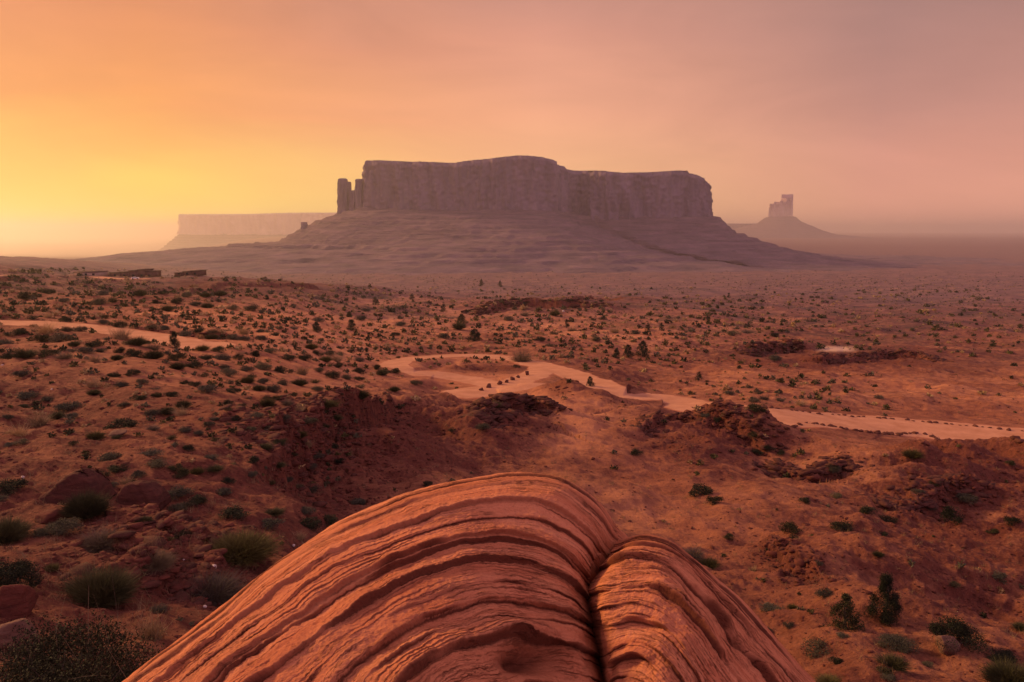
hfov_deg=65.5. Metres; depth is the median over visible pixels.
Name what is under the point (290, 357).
shrub
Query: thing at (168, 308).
rabbitbrush
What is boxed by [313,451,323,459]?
sagebrush
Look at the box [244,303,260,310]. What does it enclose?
sagebrush
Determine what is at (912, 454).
rabbitbrush
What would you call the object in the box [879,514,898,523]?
shrub
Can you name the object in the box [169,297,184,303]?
shrub
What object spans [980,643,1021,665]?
shrub
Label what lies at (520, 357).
dry bush
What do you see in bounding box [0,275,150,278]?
access road
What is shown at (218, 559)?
rubble
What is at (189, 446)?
shrub
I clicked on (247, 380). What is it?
rabbitbrush
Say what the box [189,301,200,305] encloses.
sagebrush
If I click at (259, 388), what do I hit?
rabbitbrush
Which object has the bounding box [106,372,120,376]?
shrub
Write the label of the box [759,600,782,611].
sagebrush
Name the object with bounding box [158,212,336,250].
distant mesa
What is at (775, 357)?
sagebrush
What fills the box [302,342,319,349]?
rabbitbrush
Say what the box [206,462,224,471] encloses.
rabbitbrush
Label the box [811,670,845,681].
rabbitbrush
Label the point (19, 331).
shrub
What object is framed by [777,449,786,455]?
shrub
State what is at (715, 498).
shrub
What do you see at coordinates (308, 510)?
sagebrush
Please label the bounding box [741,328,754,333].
dry bush
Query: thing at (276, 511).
rabbitbrush
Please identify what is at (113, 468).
shrub
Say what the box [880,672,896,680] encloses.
sagebrush
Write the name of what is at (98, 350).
sagebrush
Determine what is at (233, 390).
shrub
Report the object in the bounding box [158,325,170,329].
sagebrush
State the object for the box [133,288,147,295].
rabbitbrush
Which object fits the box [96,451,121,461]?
sagebrush
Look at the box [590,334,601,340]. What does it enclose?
sagebrush
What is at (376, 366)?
shrub
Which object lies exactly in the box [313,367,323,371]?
sagebrush
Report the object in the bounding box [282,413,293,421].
sagebrush
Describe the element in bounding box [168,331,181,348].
juniper tree
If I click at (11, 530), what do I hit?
rabbitbrush
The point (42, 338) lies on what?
shrub
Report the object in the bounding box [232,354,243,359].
shrub
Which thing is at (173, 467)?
shrub
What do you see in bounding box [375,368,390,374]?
rabbitbrush
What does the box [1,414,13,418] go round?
sagebrush
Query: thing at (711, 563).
rabbitbrush
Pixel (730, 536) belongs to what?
shrub
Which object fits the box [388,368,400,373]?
shrub
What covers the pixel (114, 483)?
sagebrush
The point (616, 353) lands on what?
juniper tree
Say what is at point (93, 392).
rabbitbrush
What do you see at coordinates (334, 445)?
shrub
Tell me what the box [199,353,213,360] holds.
shrub
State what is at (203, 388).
sagebrush
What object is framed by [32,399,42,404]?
shrub
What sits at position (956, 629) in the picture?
shrub
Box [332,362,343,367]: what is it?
shrub
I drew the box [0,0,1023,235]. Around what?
sky
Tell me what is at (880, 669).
shrub
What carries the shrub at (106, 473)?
on the ground at (902, 382)
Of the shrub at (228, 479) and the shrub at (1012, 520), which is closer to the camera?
the shrub at (228, 479)
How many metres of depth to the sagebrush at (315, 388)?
62.73 m
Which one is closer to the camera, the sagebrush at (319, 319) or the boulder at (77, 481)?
the boulder at (77, 481)
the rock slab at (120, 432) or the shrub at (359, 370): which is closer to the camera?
the rock slab at (120, 432)
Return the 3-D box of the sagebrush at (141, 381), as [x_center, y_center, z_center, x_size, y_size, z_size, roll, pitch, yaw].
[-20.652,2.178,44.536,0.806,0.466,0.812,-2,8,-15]
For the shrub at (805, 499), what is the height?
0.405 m
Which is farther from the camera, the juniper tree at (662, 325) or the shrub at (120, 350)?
the juniper tree at (662, 325)
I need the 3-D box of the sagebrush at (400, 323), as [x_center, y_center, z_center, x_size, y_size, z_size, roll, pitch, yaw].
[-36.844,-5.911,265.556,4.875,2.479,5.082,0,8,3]
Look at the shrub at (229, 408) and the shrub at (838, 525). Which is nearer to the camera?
the shrub at (229, 408)
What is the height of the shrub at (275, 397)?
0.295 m
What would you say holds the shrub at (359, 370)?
on the ground at (902, 382)
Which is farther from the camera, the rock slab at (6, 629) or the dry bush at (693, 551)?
the dry bush at (693, 551)
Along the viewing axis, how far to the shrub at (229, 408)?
33.42 m
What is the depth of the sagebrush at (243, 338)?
102.34 m
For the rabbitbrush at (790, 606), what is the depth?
22.94 m
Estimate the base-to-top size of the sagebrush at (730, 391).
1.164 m
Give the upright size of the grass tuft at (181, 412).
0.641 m
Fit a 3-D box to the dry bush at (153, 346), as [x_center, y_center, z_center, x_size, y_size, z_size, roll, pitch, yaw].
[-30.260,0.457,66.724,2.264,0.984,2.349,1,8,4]
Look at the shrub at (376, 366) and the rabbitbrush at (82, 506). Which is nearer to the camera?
the rabbitbrush at (82, 506)
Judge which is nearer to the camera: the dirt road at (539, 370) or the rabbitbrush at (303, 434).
the rabbitbrush at (303, 434)
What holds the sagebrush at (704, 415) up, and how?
on the ground at (902, 382)
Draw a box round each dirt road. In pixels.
[0,320,237,349]
[379,354,1023,439]
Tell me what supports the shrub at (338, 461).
on the ground at (902, 382)
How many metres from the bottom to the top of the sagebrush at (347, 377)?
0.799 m
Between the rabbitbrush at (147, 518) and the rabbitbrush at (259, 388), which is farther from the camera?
the rabbitbrush at (259, 388)
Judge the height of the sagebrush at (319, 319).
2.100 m
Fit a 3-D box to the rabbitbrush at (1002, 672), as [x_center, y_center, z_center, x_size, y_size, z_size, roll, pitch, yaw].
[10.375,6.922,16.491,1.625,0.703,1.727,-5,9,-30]
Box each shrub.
[0,350,16,359]
[0,478,28,495]
[0,557,43,586]
[2,328,29,336]
[15,292,30,299]
[17,403,31,407]
[26,315,38,319]
[30,333,50,341]
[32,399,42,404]
[38,349,61,357]
[39,288,56,293]
[57,316,73,321]
[67,440,78,444]
[83,339,105,346]
[98,313,109,318]
[98,469,109,475]
[102,417,139,429]
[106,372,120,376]
[107,463,129,472]
[109,434,122,438]
[112,346,124,352]
[122,348,143,357]
[125,368,140,375]
[127,395,146,400]
[151,299,163,303]
[151,392,161,397]
[157,289,169,294]
[163,392,177,396]
[166,351,189,360]
[166,463,183,471]
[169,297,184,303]
[173,467,190,477]
[174,529,190,538]
[179,380,189,384]
[183,443,195,451]
[183,494,207,507]
[184,359,202,368]
[188,381,201,387]
[190,327,205,332]
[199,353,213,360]
[209,345,224,352]
[218,504,250,520]
[221,475,236,483]
[222,399,234,404]
[223,406,232,410]
[226,387,241,393]
[228,415,242,420]
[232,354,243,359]
[247,455,259,464]
[248,350,259,356]
[272,395,282,400]
[272,437,287,444]
[274,365,293,373]
[279,353,295,360]
[297,352,312,360]
[298,516,324,530]
[313,350,323,355]
[323,513,338,525]
[324,370,340,378]
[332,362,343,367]
[332,442,339,448]
[334,457,343,463]
[351,365,367,373]
[353,376,365,380]
[374,364,381,369]
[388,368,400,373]
[423,481,432,486]
[535,336,544,340]
[630,447,643,456]
[688,483,713,498]
[706,496,725,505]
[723,532,734,540]
[747,403,768,412]
[747,431,759,437]
[751,449,763,453]
[762,445,776,450]
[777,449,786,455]
[778,520,801,534]
[797,496,810,503]
[827,655,843,664]
[829,520,855,531]
[859,505,879,515]
[875,665,895,675]
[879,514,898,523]
[925,615,988,652]
[938,504,963,525]
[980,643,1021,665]
[986,528,998,534]
[1001,515,1022,524]
[1005,461,1015,465]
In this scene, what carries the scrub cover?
on the ground at (902, 382)
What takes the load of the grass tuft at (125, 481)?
on the ground at (902, 382)
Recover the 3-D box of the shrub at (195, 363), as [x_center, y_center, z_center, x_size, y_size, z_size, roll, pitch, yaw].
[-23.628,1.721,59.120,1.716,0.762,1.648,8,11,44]
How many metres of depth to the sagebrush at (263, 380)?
58.24 m
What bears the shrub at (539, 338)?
on the ground at (902, 382)
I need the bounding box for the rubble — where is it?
[0,313,1023,681]
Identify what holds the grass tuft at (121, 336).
on the ground at (902, 382)
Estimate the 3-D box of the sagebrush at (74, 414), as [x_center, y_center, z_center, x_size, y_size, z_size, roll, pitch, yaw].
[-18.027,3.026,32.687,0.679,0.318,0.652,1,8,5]
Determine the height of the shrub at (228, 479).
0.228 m
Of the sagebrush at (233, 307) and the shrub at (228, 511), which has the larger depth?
the sagebrush at (233, 307)
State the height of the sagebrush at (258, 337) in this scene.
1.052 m
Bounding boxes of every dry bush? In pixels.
[51,351,77,358]
[67,521,135,553]
[135,542,190,576]
[140,343,163,349]
[145,423,161,430]
[172,554,253,606]
[204,327,218,332]
[280,399,293,404]
[506,345,534,361]
[519,310,530,316]
[681,544,713,561]
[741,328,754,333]
[757,395,770,399]
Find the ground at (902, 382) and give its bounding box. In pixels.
[0,232,1023,681]
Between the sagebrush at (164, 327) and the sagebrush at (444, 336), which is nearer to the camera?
the sagebrush at (164, 327)
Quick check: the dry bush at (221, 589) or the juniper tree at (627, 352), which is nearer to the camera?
the dry bush at (221, 589)
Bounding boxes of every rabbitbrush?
[0,510,38,545]
[8,347,39,357]
[44,562,61,571]
[48,411,64,419]
[48,558,150,609]
[54,485,121,521]
[66,339,83,345]
[83,428,107,439]
[86,388,102,394]
[107,296,119,302]
[110,354,125,359]
[112,319,130,327]
[122,335,152,345]
[131,514,155,522]
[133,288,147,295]
[140,348,165,358]
[158,304,174,310]
[158,405,177,414]
[165,361,189,369]
[165,434,176,439]
[174,399,193,407]
[190,466,205,474]
[194,344,211,350]
[198,291,212,296]
[198,301,215,307]
[203,521,287,569]
[204,333,218,339]
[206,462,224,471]
[210,289,227,295]
[239,374,255,382]
[252,384,267,390]
[254,442,273,449]
[258,397,277,406]
[262,506,287,516]
[276,461,286,467]
[290,377,309,385]
[299,430,308,437]
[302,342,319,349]
[319,355,332,361]
[323,398,343,407]
[333,413,344,420]
[359,388,372,398]
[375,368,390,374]
[388,384,399,391]
[450,321,467,328]
[548,308,560,315]
[697,556,722,569]
[786,602,798,608]
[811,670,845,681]
[870,650,914,673]
[872,550,885,556]
[901,445,925,458]
[968,650,1023,681]
[1010,621,1023,631]
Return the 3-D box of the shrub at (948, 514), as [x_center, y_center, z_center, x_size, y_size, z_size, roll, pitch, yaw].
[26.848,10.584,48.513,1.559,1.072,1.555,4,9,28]
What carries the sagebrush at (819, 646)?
on the ground at (902, 382)
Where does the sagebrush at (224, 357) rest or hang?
on the ground at (902, 382)
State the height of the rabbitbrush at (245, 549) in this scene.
0.751 m
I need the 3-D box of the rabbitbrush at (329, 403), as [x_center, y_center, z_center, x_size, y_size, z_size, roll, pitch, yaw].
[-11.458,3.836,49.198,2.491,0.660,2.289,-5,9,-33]
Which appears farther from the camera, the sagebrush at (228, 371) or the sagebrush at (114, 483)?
the sagebrush at (228, 371)
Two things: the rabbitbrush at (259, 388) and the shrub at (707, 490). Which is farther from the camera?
the rabbitbrush at (259, 388)
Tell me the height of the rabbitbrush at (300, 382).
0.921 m
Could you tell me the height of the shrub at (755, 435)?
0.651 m
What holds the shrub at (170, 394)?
on the ground at (902, 382)
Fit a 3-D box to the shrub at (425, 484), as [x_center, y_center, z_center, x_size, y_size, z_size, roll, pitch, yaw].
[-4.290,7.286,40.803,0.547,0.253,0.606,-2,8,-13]
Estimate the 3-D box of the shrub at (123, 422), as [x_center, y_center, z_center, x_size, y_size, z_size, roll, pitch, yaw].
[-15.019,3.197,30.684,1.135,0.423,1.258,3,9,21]
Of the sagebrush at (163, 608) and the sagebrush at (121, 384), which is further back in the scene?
the sagebrush at (121, 384)
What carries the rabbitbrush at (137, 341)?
on the ground at (902, 382)
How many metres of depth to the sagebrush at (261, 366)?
74.53 m
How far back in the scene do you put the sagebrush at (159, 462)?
21.88 m
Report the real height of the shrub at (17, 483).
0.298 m
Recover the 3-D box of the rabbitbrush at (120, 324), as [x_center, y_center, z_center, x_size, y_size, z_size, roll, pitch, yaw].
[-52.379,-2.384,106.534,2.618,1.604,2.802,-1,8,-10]
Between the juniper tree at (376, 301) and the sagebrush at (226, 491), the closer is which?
the sagebrush at (226, 491)
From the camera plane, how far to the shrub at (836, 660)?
17.40 m
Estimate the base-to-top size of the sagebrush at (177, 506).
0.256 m
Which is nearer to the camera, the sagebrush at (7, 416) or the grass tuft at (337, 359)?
the sagebrush at (7, 416)
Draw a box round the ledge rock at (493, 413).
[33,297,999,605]
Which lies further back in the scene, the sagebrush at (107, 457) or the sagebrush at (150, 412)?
the sagebrush at (150, 412)
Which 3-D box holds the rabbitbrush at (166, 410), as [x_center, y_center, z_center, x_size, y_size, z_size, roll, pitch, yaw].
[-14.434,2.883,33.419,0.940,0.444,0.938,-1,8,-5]
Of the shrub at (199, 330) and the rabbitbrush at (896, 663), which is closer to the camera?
the rabbitbrush at (896, 663)
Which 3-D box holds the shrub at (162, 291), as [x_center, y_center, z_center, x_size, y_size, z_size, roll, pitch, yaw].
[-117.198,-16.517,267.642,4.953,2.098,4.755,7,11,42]
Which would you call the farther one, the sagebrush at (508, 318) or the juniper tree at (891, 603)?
the sagebrush at (508, 318)
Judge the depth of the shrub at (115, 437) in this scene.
26.54 m
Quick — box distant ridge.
[726,223,837,234]
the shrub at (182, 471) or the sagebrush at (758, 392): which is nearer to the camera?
the shrub at (182, 471)
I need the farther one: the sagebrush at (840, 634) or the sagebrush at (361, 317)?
the sagebrush at (361, 317)
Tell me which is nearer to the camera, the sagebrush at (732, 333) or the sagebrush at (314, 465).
the sagebrush at (314, 465)
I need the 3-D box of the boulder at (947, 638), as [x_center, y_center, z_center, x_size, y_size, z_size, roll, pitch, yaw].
[10.310,7.218,18.786,0.501,0.539,0.460,0,8,0]
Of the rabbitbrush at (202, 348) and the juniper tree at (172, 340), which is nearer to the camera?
the juniper tree at (172, 340)
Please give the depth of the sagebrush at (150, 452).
23.20 m
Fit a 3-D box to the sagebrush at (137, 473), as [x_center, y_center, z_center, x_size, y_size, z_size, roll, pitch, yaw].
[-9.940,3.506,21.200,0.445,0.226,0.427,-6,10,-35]
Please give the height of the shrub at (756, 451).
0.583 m
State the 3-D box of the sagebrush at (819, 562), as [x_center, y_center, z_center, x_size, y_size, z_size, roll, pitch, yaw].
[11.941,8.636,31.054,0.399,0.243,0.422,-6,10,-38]
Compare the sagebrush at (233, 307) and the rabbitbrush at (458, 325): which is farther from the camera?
the rabbitbrush at (458, 325)
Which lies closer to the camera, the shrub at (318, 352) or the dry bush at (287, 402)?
the dry bush at (287, 402)
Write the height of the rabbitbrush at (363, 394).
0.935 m
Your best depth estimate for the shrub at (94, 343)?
64.60 m
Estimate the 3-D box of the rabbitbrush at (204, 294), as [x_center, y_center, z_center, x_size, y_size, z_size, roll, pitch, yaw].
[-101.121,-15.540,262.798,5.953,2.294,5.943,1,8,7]
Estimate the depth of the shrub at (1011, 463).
64.93 m
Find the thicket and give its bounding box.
[0,578,164,681]
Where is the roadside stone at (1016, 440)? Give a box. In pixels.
[1014,438,1023,442]
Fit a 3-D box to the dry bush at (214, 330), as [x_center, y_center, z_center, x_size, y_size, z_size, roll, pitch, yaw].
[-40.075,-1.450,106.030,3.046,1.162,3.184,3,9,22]
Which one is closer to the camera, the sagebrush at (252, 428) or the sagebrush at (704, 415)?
the sagebrush at (252, 428)
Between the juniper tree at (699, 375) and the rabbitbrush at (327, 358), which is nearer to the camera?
the rabbitbrush at (327, 358)
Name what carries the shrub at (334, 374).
on the ground at (902, 382)
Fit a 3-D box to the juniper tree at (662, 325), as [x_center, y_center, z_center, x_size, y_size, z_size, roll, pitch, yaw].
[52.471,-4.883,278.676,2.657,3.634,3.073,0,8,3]
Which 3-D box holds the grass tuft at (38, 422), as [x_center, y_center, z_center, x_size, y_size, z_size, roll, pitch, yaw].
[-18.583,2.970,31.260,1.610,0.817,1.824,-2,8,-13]
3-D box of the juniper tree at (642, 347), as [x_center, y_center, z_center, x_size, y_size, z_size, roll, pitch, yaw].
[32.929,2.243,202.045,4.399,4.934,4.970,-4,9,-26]
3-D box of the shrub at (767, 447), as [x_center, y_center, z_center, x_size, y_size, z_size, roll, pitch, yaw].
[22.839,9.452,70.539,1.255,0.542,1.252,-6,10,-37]
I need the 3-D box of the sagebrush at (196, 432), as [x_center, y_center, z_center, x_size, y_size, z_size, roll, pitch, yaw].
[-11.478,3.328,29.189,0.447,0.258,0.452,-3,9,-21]
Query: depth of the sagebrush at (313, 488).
34.43 m
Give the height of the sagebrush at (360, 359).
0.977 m
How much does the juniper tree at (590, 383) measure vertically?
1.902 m
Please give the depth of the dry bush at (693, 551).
32.98 m
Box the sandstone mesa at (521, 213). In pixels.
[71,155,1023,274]
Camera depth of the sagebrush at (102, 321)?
121.74 m
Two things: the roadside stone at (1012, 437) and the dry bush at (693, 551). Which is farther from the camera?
the roadside stone at (1012, 437)
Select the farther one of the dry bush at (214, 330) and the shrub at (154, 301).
the shrub at (154, 301)
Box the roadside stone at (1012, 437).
[1010,435,1019,439]
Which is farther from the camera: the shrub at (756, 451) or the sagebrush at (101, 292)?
the sagebrush at (101, 292)
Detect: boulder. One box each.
[0,584,38,617]
[39,466,116,503]
[116,480,171,510]
[935,635,960,655]
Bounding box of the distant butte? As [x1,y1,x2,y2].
[733,194,871,237]
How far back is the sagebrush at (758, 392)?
133.13 m
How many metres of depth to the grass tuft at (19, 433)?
26.51 m
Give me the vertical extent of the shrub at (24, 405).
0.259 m
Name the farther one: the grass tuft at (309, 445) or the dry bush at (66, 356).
the dry bush at (66, 356)
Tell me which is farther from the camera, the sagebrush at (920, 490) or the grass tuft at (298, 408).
the sagebrush at (920, 490)
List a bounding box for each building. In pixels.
[74,271,107,275]
[108,269,161,276]
[175,270,205,275]
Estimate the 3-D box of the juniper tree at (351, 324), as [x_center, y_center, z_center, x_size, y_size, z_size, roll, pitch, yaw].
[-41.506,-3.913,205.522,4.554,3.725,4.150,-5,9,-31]
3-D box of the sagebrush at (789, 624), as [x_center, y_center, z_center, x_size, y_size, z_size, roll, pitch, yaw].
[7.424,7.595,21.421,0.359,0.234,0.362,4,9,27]
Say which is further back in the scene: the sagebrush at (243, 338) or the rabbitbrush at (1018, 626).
the sagebrush at (243, 338)
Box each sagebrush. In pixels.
[0,338,16,344]
[0,493,9,500]
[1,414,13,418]
[4,442,13,446]
[12,369,32,378]
[12,437,29,444]
[15,390,41,400]
[31,516,84,537]
[39,395,54,400]
[47,328,73,342]
[53,400,86,412]
[57,298,70,302]
[59,326,72,331]
[64,412,79,417]
[71,325,90,331]
[74,346,96,353]
[90,296,110,304]
[95,319,108,323]
[95,346,106,352]
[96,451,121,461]
[97,289,108,294]
[110,480,119,487]
[111,381,129,387]
[117,400,130,407]
[130,470,146,477]
[136,378,149,383]
[137,447,165,456]
[142,456,172,467]
[143,407,162,415]
[144,323,157,329]
[149,602,171,613]
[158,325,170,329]
[166,502,188,510]
[168,483,194,499]
[178,329,192,335]
[178,425,191,432]
[181,292,191,297]
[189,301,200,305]
[193,429,203,434]
[196,383,221,393]
[202,421,214,426]
[204,453,219,460]
[212,352,231,360]
[216,487,231,495]
[218,364,231,368]
[218,367,239,376]
[225,302,239,309]
[226,332,237,339]
[235,334,250,340]
[239,365,255,371]
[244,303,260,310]
[244,426,260,431]
[248,471,258,477]
[251,411,264,418]
[253,361,272,369]
[255,334,267,340]
[256,329,265,332]
[257,378,270,383]
[259,517,285,530]
[264,346,279,353]
[267,384,281,393]
[277,378,290,385]
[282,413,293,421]
[300,506,318,515]
[303,417,318,424]
[306,483,317,492]
[309,463,318,468]
[310,385,322,390]
[312,317,324,322]
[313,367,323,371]
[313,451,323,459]
[323,350,335,354]
[342,373,352,379]
[349,497,366,504]
[353,356,364,361]
[354,315,365,319]
[395,321,408,325]
[410,379,423,385]
[436,333,449,338]
[473,423,490,430]
[503,315,514,320]
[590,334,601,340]
[631,330,640,333]
[701,411,709,417]
[723,389,733,394]
[726,330,739,335]
[748,396,761,402]
[753,390,763,393]
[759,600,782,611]
[766,353,782,360]
[782,620,794,628]
[800,636,832,659]
[812,559,823,565]
[814,588,832,598]
[826,464,841,472]
[830,491,842,498]
[836,631,850,638]
[875,632,921,653]
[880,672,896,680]
[909,489,926,494]
[921,660,935,667]
[949,581,960,587]
[954,492,982,504]
[992,569,1008,579]
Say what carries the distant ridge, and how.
on the ground at (902, 382)
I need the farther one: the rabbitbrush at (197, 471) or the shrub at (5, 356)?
the shrub at (5, 356)
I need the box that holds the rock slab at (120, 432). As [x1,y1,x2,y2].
[108,429,126,436]
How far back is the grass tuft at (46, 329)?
76.14 m
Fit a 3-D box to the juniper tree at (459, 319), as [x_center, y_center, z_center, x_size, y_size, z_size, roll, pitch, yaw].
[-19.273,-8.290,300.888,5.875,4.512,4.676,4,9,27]
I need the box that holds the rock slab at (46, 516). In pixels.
[34,509,68,524]
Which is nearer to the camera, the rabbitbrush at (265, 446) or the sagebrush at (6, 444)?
the sagebrush at (6, 444)
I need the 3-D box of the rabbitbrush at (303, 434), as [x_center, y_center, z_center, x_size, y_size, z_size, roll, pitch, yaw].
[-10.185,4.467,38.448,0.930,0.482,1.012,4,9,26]
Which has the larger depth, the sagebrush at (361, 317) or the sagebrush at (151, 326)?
the sagebrush at (361, 317)
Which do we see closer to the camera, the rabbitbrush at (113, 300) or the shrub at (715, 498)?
the shrub at (715, 498)
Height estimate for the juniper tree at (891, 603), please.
1.570 m
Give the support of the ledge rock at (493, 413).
on the ground at (902, 382)
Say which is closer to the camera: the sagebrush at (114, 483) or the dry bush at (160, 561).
the dry bush at (160, 561)
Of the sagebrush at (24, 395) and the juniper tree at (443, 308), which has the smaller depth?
the sagebrush at (24, 395)
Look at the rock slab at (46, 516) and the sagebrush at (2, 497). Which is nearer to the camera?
the rock slab at (46, 516)
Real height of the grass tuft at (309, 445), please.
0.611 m
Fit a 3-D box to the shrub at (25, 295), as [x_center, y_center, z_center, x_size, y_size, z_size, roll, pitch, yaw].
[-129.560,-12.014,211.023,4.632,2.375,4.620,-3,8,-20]
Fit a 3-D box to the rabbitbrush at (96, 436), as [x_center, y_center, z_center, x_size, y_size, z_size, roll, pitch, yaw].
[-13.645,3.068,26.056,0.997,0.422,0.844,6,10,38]
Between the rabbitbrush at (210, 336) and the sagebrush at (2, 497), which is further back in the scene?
the rabbitbrush at (210, 336)
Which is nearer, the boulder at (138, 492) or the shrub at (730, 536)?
the boulder at (138, 492)
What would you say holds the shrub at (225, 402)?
on the ground at (902, 382)
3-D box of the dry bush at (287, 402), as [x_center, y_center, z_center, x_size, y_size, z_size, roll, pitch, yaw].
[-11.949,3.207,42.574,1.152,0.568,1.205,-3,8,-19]
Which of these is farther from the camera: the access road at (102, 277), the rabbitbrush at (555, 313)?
the access road at (102, 277)
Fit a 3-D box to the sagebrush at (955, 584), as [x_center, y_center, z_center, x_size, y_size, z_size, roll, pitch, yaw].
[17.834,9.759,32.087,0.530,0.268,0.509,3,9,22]
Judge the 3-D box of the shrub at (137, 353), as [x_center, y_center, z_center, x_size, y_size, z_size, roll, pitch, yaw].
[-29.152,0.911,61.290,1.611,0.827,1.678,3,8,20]
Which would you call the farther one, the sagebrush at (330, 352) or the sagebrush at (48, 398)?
the sagebrush at (330, 352)
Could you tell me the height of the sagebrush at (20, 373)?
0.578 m
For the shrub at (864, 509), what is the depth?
49.17 m
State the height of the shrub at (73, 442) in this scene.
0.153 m
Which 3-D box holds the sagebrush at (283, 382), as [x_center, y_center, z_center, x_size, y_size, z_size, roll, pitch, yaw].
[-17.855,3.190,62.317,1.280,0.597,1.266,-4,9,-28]
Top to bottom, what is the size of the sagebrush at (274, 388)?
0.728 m
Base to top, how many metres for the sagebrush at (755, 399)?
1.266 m
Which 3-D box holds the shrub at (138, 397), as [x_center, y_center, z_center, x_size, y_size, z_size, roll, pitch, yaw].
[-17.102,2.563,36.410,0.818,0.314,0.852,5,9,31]
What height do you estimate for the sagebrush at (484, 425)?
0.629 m
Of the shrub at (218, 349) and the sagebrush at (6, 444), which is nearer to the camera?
the sagebrush at (6, 444)
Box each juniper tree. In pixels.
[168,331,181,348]
[311,322,322,332]
[347,319,358,330]
[372,296,379,304]
[439,304,445,311]
[455,314,468,322]
[464,328,481,341]
[586,376,594,385]
[612,348,619,357]
[622,344,634,358]
[635,340,650,357]
[659,322,664,330]
[695,371,702,380]
[821,592,865,631]
[857,572,902,626]
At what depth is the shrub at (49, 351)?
56.48 m
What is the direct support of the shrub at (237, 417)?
on the ground at (902, 382)
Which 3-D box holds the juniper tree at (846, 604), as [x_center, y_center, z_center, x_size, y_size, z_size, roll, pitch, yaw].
[8.492,6.985,20.315,1.066,1.124,0.944,5,9,31]
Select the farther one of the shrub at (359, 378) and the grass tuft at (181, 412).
the shrub at (359, 378)
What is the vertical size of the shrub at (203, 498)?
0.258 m
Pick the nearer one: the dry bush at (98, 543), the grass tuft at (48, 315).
the dry bush at (98, 543)
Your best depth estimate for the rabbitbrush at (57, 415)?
33.86 m
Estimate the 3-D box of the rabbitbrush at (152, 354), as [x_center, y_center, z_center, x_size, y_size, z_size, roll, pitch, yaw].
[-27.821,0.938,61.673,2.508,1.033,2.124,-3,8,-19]
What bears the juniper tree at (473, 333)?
on the ground at (902, 382)
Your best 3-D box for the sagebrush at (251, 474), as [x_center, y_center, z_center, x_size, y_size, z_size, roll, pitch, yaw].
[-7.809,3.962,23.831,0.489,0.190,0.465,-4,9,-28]
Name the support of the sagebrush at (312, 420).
on the ground at (902, 382)
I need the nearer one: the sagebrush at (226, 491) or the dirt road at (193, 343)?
the sagebrush at (226, 491)
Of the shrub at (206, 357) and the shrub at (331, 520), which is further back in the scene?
the shrub at (206, 357)
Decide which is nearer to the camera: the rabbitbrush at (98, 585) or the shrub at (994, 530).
the rabbitbrush at (98, 585)
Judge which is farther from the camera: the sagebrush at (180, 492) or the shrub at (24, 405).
the shrub at (24, 405)
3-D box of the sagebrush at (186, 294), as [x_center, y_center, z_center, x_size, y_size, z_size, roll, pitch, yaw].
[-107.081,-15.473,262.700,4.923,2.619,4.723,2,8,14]
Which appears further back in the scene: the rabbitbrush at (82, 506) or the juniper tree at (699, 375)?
the juniper tree at (699, 375)
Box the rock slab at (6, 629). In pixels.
[0,618,40,656]
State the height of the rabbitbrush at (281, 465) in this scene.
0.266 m
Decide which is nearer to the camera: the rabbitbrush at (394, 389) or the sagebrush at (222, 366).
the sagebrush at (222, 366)
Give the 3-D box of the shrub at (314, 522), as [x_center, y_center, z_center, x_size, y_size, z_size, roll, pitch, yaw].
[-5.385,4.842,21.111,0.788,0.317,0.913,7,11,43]
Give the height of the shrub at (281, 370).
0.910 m
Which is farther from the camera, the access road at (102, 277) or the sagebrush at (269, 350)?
the access road at (102, 277)
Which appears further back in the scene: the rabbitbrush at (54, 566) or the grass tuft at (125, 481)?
the grass tuft at (125, 481)
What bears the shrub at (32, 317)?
on the ground at (902, 382)
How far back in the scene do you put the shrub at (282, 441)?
29.14 m
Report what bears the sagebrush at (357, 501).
on the ground at (902, 382)
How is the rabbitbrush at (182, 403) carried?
on the ground at (902, 382)
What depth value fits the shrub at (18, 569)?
11.45 m
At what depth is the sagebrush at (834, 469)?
62.92 m
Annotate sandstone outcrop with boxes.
[122,472,815,681]
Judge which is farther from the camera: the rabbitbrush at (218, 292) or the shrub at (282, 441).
the rabbitbrush at (218, 292)
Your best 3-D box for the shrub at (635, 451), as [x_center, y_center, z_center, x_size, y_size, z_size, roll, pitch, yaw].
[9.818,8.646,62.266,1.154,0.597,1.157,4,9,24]
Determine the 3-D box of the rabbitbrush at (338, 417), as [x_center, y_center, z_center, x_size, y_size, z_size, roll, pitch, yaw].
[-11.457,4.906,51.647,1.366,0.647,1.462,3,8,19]
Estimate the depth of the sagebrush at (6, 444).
24.86 m
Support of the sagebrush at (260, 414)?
on the ground at (902, 382)
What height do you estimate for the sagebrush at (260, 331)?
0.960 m
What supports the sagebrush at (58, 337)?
on the ground at (902, 382)
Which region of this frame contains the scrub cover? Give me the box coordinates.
[0,267,1023,625]
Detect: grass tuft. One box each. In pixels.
[0,418,33,436]
[18,283,33,292]
[19,405,59,427]
[29,318,58,333]
[38,305,55,317]
[79,375,107,387]
[82,349,104,362]
[106,322,136,339]
[110,471,149,484]
[115,599,180,641]
[170,405,190,415]
[234,323,257,334]
[292,530,310,540]
[293,362,309,374]
[293,404,305,410]
[305,437,317,447]
[329,350,345,361]
[607,324,621,332]
[790,398,810,405]
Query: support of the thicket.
on the ground at (902, 382)
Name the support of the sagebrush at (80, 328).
on the ground at (902, 382)

